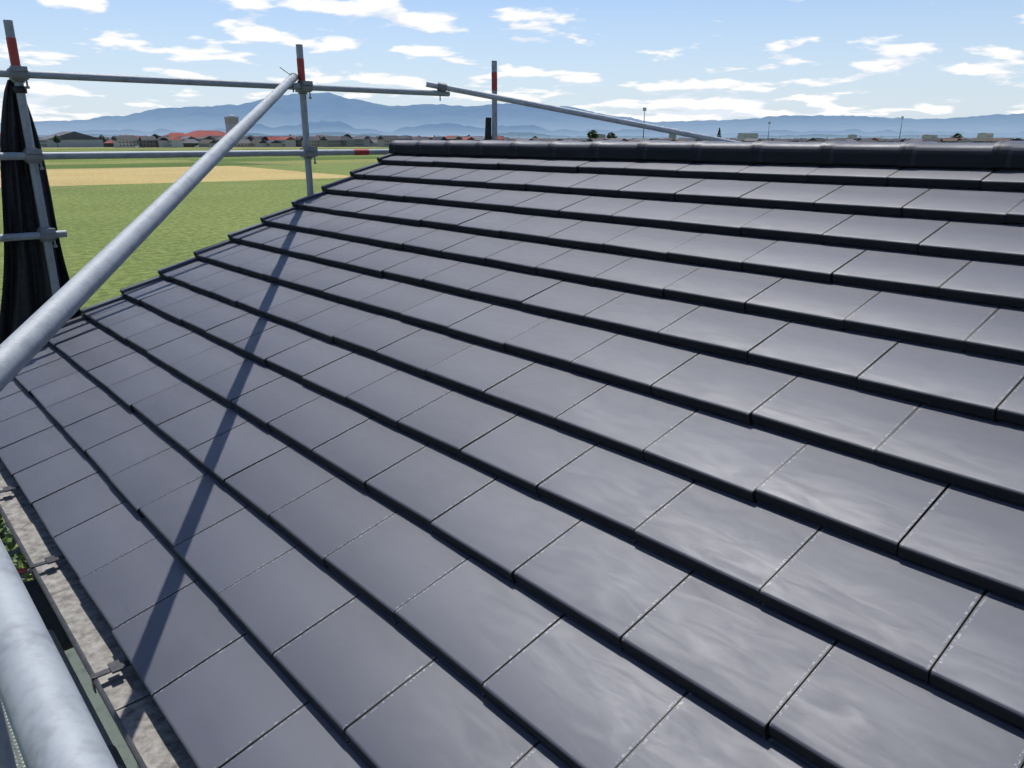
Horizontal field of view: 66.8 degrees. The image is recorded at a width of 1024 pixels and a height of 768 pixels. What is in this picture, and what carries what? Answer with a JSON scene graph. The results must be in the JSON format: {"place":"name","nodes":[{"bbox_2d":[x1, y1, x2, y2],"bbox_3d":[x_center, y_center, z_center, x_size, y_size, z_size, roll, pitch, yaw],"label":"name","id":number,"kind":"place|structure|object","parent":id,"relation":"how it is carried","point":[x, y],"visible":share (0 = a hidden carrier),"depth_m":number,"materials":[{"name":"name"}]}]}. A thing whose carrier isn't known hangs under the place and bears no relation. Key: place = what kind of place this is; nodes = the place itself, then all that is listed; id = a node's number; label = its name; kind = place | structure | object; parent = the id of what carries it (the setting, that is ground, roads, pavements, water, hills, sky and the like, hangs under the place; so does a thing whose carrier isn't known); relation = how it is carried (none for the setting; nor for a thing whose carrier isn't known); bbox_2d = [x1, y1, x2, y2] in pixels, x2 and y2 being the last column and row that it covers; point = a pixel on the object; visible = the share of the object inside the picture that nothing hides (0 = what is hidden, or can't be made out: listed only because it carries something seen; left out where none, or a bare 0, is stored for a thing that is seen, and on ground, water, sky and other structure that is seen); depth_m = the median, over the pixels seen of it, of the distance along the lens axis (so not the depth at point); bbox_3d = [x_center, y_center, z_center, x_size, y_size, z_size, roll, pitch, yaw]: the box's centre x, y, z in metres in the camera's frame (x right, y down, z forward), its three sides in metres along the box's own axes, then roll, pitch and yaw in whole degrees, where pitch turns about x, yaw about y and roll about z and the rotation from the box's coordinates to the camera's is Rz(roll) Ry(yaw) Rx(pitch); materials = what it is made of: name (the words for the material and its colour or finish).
{"place":"outdoors","nodes":[
{"label":"outdoors","id":0,"kind":"place"},
{"bbox_2d":[1,518,136,767],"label":"yard ground","id":1,"kind":"structure","parent":0,"point":[109,725],"depth_m":9.98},
{"bbox_2d":[0,513,4,543],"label":"yard shrub","id":2,"kind":"object","parent":1,"relation":"on","point":[2,534],"depth_m":14.02,"materials":[{"name":"green plant"}]},
{"bbox_2d":[0,516,35,582],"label":"yard shrub","id":3,"kind":"object","parent":1,"relation":"on","point":[8,538],"visible":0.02,"depth_m":12.00,"materials":[{"name":"green plant"}]},
{"bbox_2d":[0,20,739,767],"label":"scaffold","id":4,"kind":"object","parent":1,"relation":"on","point":[50,712],"visible":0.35,"depth_m":2.05,"materials":[{"name":"grey metal"}]},
{"bbox_2d":[2,703,24,767],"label":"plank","id":5,"kind":"object","parent":4,"relation":"on","point":[14,744],"visible":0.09,"depth_m":2.64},
{"bbox_2d":[0,80,81,343],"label":"net bundle","id":6,"kind":"object","parent":4,"relation":"attached to","point":[26,291],"visible":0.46,"depth_m":5.13,"materials":[{"name":"black fabric"}]},
{"bbox_2d":[24,579,73,650],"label":"scaffold deck","id":7,"kind":"structure","parent":4,"relation":"attached to","point":[51,621],"depth_m":3.28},
{"bbox_2d":[485,117,491,139],"bbox_3d":[-0.234,-2.267,7.449,0.104,0.550,0.038,-15,23,-39],"label":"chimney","id":8,"kind":"object","parent":4,"relation":"attached to","point":[488,133],"visible":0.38,"depth_m":7.39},
{"bbox_3d":[2.484,2.477,3.916,6.748,6.963,10.130,-15,23,-39],"label":"house","id":9,"kind":"object","parent":1,"relation":"on","visible":0},
{"bbox_2d":[0,459,195,767],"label":"gutter","id":10,"kind":"object","parent":9,"relation":"attached to","point":[150,738],"visible":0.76,"depth_m":2.38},
{"bbox_2d":[0,153,1023,767],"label":"roof tiles","id":11,"kind":"object","parent":9,"relation":"on","point":[406,461],"visible":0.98,"depth_m":2.42,"materials":[{"name":"tile"}]},
{"bbox_2d":[389,140,1023,169],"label":"ridge caps","id":12,"kind":"object","parent":9,"relation":"on","point":[1003,155],"visible":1,"depth_m":3.96,"materials":[{"name":"tile"}]},
{"bbox_2d":[0,147,388,309],"bbox_3d":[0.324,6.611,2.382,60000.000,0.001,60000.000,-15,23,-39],"label":"ground","id":13,"kind":"structure","parent":0,"point":[99,205],"depth_m":98.45,"materials":[{"name":"green plant"}]},
{"bbox_2d":[53,128,962,145],"bbox_3d":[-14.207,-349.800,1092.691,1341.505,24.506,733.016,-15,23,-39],"label":"trees","id":14,"kind":"object","parent":13,"relation":"on","point":[591,134],"visible":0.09,"depth_m":1179.59,"materials":[{"name":"green plant"}]},
{"bbox_2d":[101,107,917,143],"bbox_3d":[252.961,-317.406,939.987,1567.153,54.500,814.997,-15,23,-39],"label":"utility poles","id":15,"kind":"object","parent":13,"relation":"on","point":[769,123],"visible":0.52,"depth_m":1212.88,"materials":[{"name":"grey concrete"}]},
{"bbox_2d":[0,115,1023,147],"bbox_3d":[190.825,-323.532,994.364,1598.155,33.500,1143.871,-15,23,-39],"label":"town","id":16,"kind":"object","parent":13,"relation":"on","point":[202,138],"visible":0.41,"depth_m":757.89,"materials":[{"name":"grey"}]},
{"bbox_2d":[0,92,1023,134],"bbox_3d":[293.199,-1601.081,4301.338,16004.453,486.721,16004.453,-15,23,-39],"label":"mountains","id":17,"kind":"structure","parent":0,"point":[283,110],"depth_m":7394.68,"materials":[{"name":"blue"}]},
{"bbox_2d":[0,0,1023,122],"label":"sky","id":18,"kind":"structure","parent":0,"point":[676,60],"materials":[{"name":"blue"}]},
{"bbox_2d":[38,132,1023,138],"bbox_3d":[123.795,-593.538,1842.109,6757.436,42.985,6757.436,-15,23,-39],"label":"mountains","id":19,"kind":"structure","parent":0,"point":[532,135],"depth_m":3263.97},
{"bbox_2d":[51,120,1023,136],"bbox_3d":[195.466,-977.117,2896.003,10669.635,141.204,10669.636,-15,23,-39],"label":"hills","id":20,"kind":"structure","parent":0,"point":[442,129],"depth_m":5072.49,"materials":[{"name":"blue"}]}
]}

